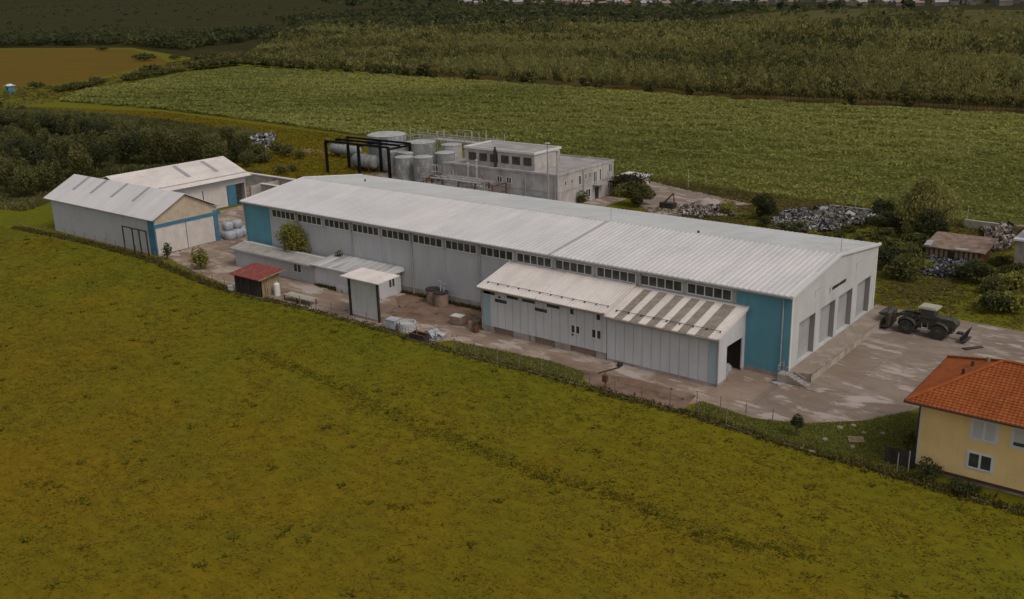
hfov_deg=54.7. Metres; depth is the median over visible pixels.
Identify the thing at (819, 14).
hay field
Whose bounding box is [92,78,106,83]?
hedge shrub
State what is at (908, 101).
edge shrub
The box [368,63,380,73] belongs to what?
edge shrub
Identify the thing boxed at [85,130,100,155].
thicket tree
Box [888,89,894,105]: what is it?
plantation tree
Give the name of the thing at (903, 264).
wild bush
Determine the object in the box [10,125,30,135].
thicket tree
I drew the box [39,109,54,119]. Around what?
thicket tree
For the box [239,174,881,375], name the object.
warehouse
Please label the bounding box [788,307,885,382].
loading dock
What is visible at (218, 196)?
door
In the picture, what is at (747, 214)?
wild bush
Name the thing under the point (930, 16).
scattered scrub
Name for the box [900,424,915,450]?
climbing shrub
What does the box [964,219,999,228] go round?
wall
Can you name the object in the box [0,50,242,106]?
headland grass
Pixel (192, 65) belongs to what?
hedge shrub
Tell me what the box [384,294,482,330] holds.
dirt patch
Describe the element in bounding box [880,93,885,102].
plantation tree
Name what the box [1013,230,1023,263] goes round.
silo kiosk
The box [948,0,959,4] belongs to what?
house
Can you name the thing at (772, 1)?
house
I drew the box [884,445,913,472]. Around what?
board fence
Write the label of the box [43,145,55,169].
thicket tree
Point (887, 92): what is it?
plantation tree
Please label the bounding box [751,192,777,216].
round bush
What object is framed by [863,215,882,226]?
wild bush
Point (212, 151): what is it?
thicket tree
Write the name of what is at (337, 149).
horizontal tank
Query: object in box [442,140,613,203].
plant building
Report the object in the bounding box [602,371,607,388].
signal box
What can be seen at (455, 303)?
wall weeds
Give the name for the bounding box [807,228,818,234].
wild bush
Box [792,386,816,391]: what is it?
timber beam
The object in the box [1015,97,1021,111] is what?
plantation tree
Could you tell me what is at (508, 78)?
edge shrub
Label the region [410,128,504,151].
walkway gantry
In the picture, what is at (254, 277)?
shed
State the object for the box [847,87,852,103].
plantation tree
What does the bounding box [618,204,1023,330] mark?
rough grass
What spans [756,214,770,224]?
wild bush
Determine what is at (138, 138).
thicket tree
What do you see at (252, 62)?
hedge shrub
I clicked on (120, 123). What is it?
thicket tree
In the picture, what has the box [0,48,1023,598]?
ground
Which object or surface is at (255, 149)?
meadow bush
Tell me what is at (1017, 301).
wild bush
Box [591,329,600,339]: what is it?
window
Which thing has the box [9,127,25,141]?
thicket tree
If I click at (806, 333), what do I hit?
loading door
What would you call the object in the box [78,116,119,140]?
thicket tree
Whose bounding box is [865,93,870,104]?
plantation tree
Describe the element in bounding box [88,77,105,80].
hedge shrub
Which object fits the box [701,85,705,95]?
plantation tree
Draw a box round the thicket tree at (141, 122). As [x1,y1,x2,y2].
[138,116,148,129]
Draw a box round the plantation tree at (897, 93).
[894,88,901,105]
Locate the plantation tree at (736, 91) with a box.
[734,88,738,99]
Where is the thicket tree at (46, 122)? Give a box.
[30,108,62,134]
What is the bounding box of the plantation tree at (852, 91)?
[850,87,857,104]
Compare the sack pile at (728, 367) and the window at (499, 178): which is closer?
the sack pile at (728, 367)
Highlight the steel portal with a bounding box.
[324,136,411,177]
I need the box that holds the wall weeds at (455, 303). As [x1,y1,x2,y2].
[314,282,482,311]
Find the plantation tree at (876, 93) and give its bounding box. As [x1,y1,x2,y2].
[873,89,879,105]
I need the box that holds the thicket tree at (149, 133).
[139,126,165,151]
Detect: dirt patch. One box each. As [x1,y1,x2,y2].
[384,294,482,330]
[582,370,695,408]
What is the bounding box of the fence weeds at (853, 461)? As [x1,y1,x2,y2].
[11,225,1023,515]
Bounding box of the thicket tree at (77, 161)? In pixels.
[64,143,94,175]
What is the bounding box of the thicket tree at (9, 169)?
[2,159,22,191]
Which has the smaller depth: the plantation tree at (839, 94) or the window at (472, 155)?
the window at (472, 155)
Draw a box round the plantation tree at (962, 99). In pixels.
[960,96,965,109]
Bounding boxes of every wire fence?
[16,220,1015,510]
[696,391,773,423]
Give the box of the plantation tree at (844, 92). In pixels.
[842,88,847,103]
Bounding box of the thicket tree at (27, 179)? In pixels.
[9,163,38,196]
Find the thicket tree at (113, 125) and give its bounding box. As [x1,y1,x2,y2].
[95,119,117,130]
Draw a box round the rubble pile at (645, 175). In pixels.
[617,171,652,190]
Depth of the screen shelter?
120.32 m
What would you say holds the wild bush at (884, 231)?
on the ground at (516, 534)
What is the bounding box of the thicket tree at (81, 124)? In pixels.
[59,110,95,135]
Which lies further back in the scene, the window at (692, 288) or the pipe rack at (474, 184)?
the pipe rack at (474, 184)
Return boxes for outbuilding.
[229,240,324,283]
[309,254,403,299]
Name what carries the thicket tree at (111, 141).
on the ground at (516, 534)
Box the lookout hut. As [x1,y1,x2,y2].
[3,84,15,94]
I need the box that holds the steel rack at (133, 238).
[121,226,149,255]
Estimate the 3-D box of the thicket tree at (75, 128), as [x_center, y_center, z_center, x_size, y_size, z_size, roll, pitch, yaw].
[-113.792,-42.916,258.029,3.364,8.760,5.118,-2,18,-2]
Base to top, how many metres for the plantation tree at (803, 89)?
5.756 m
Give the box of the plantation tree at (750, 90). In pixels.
[748,86,752,95]
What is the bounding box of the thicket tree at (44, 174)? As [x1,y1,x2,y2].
[28,159,56,191]
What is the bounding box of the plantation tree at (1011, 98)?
[1007,93,1016,111]
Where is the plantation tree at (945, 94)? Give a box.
[942,91,948,107]
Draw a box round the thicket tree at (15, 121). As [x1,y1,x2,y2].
[1,111,29,132]
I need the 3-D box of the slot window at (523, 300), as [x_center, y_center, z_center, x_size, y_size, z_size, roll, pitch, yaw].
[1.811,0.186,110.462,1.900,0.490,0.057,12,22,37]
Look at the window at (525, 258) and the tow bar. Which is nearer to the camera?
the tow bar
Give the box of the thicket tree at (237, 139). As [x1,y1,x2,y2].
[230,132,242,147]
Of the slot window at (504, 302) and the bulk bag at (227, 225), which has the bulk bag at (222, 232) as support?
the bulk bag at (227, 225)
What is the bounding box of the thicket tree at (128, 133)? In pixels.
[118,125,142,153]
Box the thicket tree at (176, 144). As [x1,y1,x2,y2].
[165,127,192,162]
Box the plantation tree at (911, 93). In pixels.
[908,87,915,106]
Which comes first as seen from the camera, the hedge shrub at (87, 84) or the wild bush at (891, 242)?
the wild bush at (891, 242)
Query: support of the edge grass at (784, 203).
on the ground at (516, 534)
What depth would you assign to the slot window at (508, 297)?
111.83 m
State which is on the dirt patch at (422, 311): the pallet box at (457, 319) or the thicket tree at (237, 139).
the pallet box at (457, 319)
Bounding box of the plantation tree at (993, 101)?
[991,96,996,110]
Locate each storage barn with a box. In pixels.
[44,174,220,255]
[101,156,250,208]
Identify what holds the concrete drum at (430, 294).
on the dirt patch at (422, 311)
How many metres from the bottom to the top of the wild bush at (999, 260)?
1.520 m
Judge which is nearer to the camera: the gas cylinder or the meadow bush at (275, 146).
the gas cylinder
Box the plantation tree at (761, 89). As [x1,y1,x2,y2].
[758,85,764,97]
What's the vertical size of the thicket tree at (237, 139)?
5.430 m
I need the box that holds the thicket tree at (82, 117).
[72,111,89,121]
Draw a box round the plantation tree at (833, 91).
[830,87,836,102]
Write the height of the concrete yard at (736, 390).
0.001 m
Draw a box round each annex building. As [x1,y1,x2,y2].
[476,261,635,359]
[603,283,748,387]
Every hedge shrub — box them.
[27,81,44,86]
[52,86,64,90]
[62,84,79,89]
[66,81,85,88]
[80,81,91,87]
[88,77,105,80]
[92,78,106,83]
[95,46,108,49]
[120,73,137,79]
[123,71,142,77]
[136,52,156,59]
[137,71,150,78]
[139,63,162,70]
[144,69,156,74]
[153,70,167,74]
[155,67,170,72]
[168,54,180,58]
[176,67,186,71]
[189,59,208,69]
[190,55,204,59]
[193,57,220,67]
[202,56,229,66]
[204,52,221,57]
[211,56,233,66]
[221,56,239,63]
[229,59,241,65]
[241,56,257,66]
[248,56,273,66]
[254,56,275,65]
[270,57,289,66]
[282,58,307,67]
[295,62,306,69]
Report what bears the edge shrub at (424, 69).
on the ground at (516, 534)
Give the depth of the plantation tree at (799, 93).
316.44 m
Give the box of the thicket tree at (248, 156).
[237,148,253,166]
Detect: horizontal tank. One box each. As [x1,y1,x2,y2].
[329,144,361,156]
[351,153,379,172]
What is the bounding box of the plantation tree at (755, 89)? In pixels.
[753,83,758,98]
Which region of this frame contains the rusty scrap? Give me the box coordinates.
[786,206,868,228]
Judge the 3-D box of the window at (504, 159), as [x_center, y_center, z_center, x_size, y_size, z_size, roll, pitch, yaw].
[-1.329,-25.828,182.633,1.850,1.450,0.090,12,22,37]
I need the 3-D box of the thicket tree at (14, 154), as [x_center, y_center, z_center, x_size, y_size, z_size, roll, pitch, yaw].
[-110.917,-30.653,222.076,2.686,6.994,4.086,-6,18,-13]
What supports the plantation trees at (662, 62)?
on the meadow
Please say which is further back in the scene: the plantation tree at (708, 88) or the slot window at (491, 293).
the plantation tree at (708, 88)
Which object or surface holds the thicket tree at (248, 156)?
on the ground at (516, 534)
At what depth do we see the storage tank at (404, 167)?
203.09 m
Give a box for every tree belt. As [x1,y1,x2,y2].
[0,23,275,49]
[260,14,701,41]
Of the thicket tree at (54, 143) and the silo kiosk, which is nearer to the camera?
the silo kiosk
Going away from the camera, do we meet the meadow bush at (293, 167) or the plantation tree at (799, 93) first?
the meadow bush at (293, 167)
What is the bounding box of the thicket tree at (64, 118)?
[61,109,74,126]
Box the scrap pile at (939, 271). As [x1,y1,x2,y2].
[920,254,970,277]
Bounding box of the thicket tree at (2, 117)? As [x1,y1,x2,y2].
[0,107,8,126]
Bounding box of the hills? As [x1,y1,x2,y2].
[0,0,139,4]
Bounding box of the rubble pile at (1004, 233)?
[980,221,1016,251]
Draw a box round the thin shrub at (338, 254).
[334,250,342,256]
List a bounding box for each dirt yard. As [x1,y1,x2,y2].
[363,172,627,206]
[640,182,750,217]
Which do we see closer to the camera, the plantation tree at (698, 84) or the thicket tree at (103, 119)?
the thicket tree at (103, 119)
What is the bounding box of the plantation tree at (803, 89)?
[802,85,808,101]
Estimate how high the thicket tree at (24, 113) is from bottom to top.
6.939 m
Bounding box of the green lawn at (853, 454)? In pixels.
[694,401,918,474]
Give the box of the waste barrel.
[472,323,478,332]
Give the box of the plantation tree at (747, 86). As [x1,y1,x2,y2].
[744,83,750,98]
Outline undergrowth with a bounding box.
[0,106,266,210]
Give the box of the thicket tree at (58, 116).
[49,108,66,132]
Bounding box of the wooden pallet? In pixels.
[847,436,864,443]
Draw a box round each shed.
[228,262,284,297]
[924,231,998,261]
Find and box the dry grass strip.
[438,72,1023,114]
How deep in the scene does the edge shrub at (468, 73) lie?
424.74 m
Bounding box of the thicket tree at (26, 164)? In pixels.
[17,157,31,175]
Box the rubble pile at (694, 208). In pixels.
[678,200,737,217]
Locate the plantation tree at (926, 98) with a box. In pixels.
[923,93,929,107]
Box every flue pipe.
[466,162,469,184]
[474,159,477,177]
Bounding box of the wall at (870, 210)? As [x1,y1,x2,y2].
[831,204,889,213]
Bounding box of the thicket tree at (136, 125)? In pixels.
[126,119,139,132]
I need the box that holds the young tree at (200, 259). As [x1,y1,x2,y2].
[187,246,209,269]
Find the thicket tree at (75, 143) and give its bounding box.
[57,133,84,156]
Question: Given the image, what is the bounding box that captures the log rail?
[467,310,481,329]
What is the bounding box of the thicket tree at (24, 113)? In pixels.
[20,106,38,121]
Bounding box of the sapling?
[790,413,804,434]
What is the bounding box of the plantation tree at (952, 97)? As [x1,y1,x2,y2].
[948,91,956,108]
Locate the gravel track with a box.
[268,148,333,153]
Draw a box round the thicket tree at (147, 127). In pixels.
[141,123,153,132]
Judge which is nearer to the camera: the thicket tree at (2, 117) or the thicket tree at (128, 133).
the thicket tree at (128, 133)
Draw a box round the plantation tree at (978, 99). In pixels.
[974,94,980,110]
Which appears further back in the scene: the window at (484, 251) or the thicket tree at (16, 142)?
the thicket tree at (16, 142)
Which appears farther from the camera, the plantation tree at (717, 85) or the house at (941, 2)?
the house at (941, 2)
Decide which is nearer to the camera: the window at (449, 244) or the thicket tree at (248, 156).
the window at (449, 244)
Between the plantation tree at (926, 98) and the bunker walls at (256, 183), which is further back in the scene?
the plantation tree at (926, 98)
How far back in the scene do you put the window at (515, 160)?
181.08 m
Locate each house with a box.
[512,0,521,3]
[639,0,651,6]
[660,1,670,6]
[768,0,776,3]
[848,0,856,5]
[857,0,868,4]
[892,0,902,5]
[903,355,1023,496]
[915,1,924,5]
[935,0,948,5]
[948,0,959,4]
[964,0,980,3]
[968,0,975,4]
[992,0,1011,5]
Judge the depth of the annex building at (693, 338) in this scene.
101.06 m
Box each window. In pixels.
[271,209,294,220]
[293,264,301,272]
[297,213,321,225]
[324,218,349,230]
[352,223,378,236]
[381,228,409,241]
[388,278,394,288]
[412,234,442,247]
[445,239,476,254]
[469,152,475,159]
[479,153,486,160]
[480,246,512,260]
[483,290,494,295]
[490,154,497,162]
[495,299,506,304]
[497,176,501,181]
[501,155,508,163]
[506,177,511,183]
[506,295,518,300]
[512,156,519,164]
[516,252,551,267]
[521,299,534,304]
[523,157,531,165]
[534,307,546,313]
[546,304,559,309]
[555,259,592,275]
[571,324,579,334]
[585,188,590,196]
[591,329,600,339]
[593,171,596,183]
[596,266,635,283]
[596,314,600,320]
[641,274,682,291]
[687,282,731,300]
[964,449,994,474]
[969,418,999,445]
[1009,427,1023,449]
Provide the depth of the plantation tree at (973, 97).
285.42 m
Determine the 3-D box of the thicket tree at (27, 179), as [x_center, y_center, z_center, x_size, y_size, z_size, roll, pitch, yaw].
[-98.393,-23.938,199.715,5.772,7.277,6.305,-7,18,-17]
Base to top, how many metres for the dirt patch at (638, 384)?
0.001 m
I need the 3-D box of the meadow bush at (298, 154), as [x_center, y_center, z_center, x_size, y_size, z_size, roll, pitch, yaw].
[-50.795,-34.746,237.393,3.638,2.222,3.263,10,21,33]
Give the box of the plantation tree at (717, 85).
[714,81,720,96]
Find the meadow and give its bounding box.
[0,0,1023,108]
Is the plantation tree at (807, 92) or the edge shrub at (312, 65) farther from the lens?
the edge shrub at (312, 65)
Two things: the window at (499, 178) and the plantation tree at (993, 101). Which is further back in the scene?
the plantation tree at (993, 101)
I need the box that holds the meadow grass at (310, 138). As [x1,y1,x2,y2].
[36,106,436,178]
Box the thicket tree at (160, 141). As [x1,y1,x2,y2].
[152,126,169,163]
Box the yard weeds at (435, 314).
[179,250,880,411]
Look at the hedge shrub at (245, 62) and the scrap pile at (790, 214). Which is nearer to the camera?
the scrap pile at (790, 214)
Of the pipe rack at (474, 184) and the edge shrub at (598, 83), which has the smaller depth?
the pipe rack at (474, 184)
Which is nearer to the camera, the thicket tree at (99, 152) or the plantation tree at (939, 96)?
the thicket tree at (99, 152)
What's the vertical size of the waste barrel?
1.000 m
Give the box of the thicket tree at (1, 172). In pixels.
[0,161,15,184]
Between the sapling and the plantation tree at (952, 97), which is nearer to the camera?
the sapling
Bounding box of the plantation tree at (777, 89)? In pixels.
[774,85,779,98]
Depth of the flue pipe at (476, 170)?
183.39 m
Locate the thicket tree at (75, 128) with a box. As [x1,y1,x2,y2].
[67,119,82,142]
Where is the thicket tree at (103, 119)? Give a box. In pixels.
[91,113,109,124]
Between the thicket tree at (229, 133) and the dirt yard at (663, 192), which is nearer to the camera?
the dirt yard at (663, 192)
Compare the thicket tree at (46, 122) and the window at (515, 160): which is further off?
the thicket tree at (46, 122)
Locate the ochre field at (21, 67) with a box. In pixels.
[0,49,166,86]
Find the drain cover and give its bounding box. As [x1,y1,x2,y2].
[770,381,785,385]
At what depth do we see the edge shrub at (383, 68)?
455.86 m
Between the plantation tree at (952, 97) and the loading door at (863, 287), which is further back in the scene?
the plantation tree at (952, 97)
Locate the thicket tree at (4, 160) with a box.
[0,151,21,167]
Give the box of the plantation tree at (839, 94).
[836,89,842,102]
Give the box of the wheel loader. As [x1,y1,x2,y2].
[879,302,971,342]
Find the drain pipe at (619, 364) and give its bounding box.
[598,361,622,373]
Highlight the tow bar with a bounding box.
[962,346,983,349]
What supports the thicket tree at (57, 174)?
on the ground at (516, 534)
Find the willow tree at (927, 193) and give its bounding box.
[890,176,963,234]
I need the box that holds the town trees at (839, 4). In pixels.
[315,0,990,10]
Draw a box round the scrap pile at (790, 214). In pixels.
[770,204,880,230]
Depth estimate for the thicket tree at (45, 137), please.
252.61 m
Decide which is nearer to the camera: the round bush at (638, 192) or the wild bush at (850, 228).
the wild bush at (850, 228)
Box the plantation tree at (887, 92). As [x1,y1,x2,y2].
[884,89,889,104]
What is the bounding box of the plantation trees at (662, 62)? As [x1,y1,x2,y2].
[398,36,1023,107]
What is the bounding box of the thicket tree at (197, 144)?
[187,126,206,160]
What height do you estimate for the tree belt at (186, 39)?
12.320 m
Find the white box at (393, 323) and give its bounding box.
[384,316,400,329]
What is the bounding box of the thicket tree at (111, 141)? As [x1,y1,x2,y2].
[97,129,119,154]
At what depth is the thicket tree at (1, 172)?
211.49 m
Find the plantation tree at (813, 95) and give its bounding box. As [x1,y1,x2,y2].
[810,91,815,98]
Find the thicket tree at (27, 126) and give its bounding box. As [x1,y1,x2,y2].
[24,117,34,138]
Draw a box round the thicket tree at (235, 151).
[226,141,246,162]
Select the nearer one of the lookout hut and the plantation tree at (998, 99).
the plantation tree at (998, 99)
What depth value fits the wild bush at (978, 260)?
133.78 m
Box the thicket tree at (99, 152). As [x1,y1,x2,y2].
[87,136,114,166]
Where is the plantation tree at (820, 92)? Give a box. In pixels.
[817,87,823,98]
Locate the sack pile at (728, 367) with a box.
[726,363,731,376]
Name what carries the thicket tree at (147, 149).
on the ground at (516, 534)
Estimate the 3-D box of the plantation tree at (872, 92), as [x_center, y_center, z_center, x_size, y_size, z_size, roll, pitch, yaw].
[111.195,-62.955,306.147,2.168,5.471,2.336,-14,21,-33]
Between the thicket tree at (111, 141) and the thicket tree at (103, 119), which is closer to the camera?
the thicket tree at (111, 141)
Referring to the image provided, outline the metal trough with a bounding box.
[409,330,428,341]
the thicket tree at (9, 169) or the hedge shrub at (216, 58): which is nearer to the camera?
the thicket tree at (9, 169)
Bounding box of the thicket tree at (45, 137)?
[40,128,50,147]
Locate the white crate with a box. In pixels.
[227,284,235,290]
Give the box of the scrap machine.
[659,193,676,208]
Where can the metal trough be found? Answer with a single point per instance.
(421, 336)
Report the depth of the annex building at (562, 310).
110.20 m
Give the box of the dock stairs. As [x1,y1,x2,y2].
[777,363,809,387]
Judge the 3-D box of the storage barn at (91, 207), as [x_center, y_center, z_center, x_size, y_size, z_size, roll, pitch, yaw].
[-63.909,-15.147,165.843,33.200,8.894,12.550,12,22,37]
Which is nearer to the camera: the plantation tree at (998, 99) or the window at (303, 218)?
the window at (303, 218)
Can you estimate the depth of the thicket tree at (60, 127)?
282.74 m
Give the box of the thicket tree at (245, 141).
[240,131,250,151]
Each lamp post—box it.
[544,142,549,198]
[554,150,559,199]
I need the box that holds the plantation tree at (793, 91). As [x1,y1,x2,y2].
[790,85,797,100]
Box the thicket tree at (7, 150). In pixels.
[0,139,21,158]
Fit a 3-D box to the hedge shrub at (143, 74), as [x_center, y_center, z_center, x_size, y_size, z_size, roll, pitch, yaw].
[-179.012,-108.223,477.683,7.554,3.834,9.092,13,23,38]
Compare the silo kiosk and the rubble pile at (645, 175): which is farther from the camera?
the rubble pile at (645, 175)
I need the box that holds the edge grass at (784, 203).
[654,178,1023,234]
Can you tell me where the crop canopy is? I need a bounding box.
[59,66,1023,224]
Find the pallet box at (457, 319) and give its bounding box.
[449,313,465,325]
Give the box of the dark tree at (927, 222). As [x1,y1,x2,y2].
[914,206,950,239]
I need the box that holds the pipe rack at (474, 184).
[426,171,506,193]
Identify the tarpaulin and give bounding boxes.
[426,328,446,339]
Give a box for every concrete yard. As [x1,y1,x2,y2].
[155,186,249,251]
[159,245,1017,422]
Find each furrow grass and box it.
[242,347,455,438]
[426,426,820,562]
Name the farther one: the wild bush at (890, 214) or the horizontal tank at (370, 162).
the horizontal tank at (370, 162)
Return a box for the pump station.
[421,164,443,183]
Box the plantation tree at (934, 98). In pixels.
[931,93,936,107]
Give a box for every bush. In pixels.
[16,105,25,108]
[248,142,266,155]
[251,169,261,173]
[254,152,275,161]
[266,140,282,151]
[272,165,290,173]
[278,144,293,155]
[287,164,299,170]
[292,150,308,157]
[576,189,589,202]
[614,180,656,205]
[719,200,738,214]
[736,209,753,218]
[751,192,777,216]
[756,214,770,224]
[773,222,793,230]
[790,221,810,231]
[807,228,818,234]
[821,232,833,236]
[832,228,847,237]
[842,222,857,232]
[853,235,865,240]
[857,226,877,235]
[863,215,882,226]
[871,227,896,239]
[872,198,898,212]
[873,235,901,248]
[874,214,889,226]
[877,245,900,264]
[883,209,902,218]
[883,217,904,230]
[883,252,927,282]
[895,242,915,253]
[898,232,929,245]
[900,240,929,259]
[910,257,940,269]
[944,263,973,277]
[959,260,999,283]
[968,259,984,266]
[972,289,1023,313]
[977,292,1012,311]
[978,274,1010,292]
[981,290,1008,296]
[982,269,1023,291]
[991,256,1013,266]
[997,264,1010,273]
[1003,262,1023,274]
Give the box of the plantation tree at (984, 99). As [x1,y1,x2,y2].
[981,94,988,110]
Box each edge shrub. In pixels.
[304,62,317,69]
[321,65,331,71]
[343,64,355,72]
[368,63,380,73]
[377,63,390,73]
[388,65,402,74]
[399,67,411,75]
[412,61,433,76]
[429,70,437,77]
[463,67,476,78]
[471,69,483,78]
[504,74,514,81]
[518,73,525,82]
[521,71,537,82]
[576,76,591,86]
[591,79,605,87]
[641,79,657,91]
[685,88,696,94]
[844,96,855,103]
[899,95,915,106]
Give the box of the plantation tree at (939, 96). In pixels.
[936,92,943,107]
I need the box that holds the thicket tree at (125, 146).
[113,127,142,162]
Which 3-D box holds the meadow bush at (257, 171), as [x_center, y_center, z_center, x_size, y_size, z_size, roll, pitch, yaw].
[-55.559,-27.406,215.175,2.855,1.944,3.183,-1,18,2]
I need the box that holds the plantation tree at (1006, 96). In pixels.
[1004,92,1011,110]
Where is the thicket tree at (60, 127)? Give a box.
[56,119,64,136]
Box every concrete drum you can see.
[425,286,439,303]
[433,280,448,306]
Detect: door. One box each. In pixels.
[155,222,187,254]
[186,216,215,246]
[188,191,202,199]
[203,186,227,208]
[226,184,236,205]
[595,186,598,198]
[797,313,814,357]
[818,300,834,342]
[836,288,852,329]
[855,276,870,315]
[947,251,953,258]
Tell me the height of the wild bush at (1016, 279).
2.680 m
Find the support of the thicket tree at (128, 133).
on the ground at (516, 534)
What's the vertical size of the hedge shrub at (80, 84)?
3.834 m
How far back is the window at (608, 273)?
109.31 m
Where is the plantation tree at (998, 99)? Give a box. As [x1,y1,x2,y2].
[995,93,1002,109]
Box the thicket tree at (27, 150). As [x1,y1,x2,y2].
[17,135,44,164]
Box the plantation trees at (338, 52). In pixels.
[242,35,403,70]
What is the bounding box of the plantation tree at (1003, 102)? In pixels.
[1000,99,1005,111]
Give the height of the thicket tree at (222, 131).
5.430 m
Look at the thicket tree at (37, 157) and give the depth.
215.73 m
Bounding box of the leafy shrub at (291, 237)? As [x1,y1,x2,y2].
[274,221,311,252]
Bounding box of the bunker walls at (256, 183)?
[245,172,294,195]
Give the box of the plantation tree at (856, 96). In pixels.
[853,91,859,103]
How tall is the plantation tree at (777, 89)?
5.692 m
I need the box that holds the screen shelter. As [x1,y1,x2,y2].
[340,267,398,322]
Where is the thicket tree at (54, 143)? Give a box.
[47,132,62,158]
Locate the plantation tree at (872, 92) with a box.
[868,87,875,104]
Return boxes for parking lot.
[737,305,1023,422]
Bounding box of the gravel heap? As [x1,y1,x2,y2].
[696,197,723,206]
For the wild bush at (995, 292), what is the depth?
118.42 m
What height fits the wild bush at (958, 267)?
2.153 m
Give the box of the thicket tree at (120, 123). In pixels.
[110,115,128,132]
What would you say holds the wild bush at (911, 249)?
on the ground at (516, 534)
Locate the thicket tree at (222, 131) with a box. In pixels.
[218,123,228,139]
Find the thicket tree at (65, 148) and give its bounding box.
[58,136,74,167]
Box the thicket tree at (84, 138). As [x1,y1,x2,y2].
[78,132,88,153]
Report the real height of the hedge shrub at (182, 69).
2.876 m
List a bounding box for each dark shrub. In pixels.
[912,456,943,479]
[942,476,982,493]
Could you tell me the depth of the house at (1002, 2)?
1138.49 m
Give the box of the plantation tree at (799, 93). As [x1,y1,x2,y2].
[797,89,801,101]
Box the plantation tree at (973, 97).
[970,91,978,110]
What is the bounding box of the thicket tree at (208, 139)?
[201,132,213,152]
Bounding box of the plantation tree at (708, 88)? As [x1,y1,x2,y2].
[705,84,710,95]
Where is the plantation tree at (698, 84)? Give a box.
[695,81,700,94]
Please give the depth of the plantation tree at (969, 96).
286.50 m
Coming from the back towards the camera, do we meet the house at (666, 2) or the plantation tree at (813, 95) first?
the house at (666, 2)
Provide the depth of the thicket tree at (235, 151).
232.89 m
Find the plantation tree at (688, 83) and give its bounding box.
[685,79,691,88]
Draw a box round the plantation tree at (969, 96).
[966,91,972,110]
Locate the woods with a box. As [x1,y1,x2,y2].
[274,0,770,26]
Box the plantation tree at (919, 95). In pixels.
[915,89,923,107]
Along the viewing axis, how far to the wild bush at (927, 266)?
133.67 m
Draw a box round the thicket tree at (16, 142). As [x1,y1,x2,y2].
[3,132,29,156]
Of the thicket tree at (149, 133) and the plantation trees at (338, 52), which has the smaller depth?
the thicket tree at (149, 133)
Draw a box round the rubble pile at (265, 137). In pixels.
[250,131,276,147]
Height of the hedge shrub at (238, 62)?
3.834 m
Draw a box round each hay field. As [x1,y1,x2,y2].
[710,8,915,21]
[933,10,1023,25]
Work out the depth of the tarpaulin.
113.45 m
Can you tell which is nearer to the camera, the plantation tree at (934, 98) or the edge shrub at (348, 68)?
the plantation tree at (934, 98)
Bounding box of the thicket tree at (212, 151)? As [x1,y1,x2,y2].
[200,136,228,158]
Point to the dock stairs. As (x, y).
(786, 377)
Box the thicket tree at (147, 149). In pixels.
[139,128,155,164]
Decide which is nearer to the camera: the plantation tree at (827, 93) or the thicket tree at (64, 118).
the thicket tree at (64, 118)
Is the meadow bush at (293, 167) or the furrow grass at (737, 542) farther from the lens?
the meadow bush at (293, 167)
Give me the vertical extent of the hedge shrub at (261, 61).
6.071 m
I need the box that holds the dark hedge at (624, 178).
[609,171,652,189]
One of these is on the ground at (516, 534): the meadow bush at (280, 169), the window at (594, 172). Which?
the meadow bush at (280, 169)
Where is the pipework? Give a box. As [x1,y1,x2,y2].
[420,173,438,183]
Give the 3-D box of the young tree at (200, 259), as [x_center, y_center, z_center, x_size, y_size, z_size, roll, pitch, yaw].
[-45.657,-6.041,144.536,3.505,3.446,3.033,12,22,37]
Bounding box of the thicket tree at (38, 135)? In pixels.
[35,128,46,145]
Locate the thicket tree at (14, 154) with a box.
[11,148,21,171]
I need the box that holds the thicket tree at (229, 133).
[223,125,236,148]
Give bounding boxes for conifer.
[161,242,171,258]
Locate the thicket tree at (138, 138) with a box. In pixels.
[136,130,143,154]
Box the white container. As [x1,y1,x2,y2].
[397,319,415,332]
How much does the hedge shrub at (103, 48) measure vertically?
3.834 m
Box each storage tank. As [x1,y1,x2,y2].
[367,131,405,170]
[387,150,396,174]
[394,155,414,180]
[402,151,413,161]
[404,134,435,173]
[413,155,433,182]
[435,150,454,180]
[441,138,462,159]
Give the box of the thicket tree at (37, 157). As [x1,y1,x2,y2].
[29,145,59,170]
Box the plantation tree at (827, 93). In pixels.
[825,90,830,102]
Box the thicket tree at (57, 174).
[51,159,64,183]
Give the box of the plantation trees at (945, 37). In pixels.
[275,15,1023,57]
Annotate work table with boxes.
[283,291,317,306]
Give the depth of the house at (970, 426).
77.41 m
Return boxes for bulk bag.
[220,229,224,238]
[222,220,232,230]
[224,230,235,239]
[232,218,241,227]
[232,228,243,237]
[239,225,245,235]
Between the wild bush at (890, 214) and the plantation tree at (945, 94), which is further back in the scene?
the plantation tree at (945, 94)
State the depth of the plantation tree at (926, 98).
292.53 m
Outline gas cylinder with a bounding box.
[273,281,280,295]
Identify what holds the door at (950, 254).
in the derelict shed at (956, 246)
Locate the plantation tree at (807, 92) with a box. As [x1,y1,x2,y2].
[805,87,811,98]
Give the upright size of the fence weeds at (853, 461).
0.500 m
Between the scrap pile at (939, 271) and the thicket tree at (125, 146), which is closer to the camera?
the scrap pile at (939, 271)
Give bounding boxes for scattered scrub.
[0,2,322,33]
[729,3,1023,28]
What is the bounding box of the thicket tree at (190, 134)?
[184,129,195,158]
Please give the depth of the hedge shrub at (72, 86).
426.48 m
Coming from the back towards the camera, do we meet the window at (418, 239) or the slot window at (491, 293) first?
the window at (418, 239)

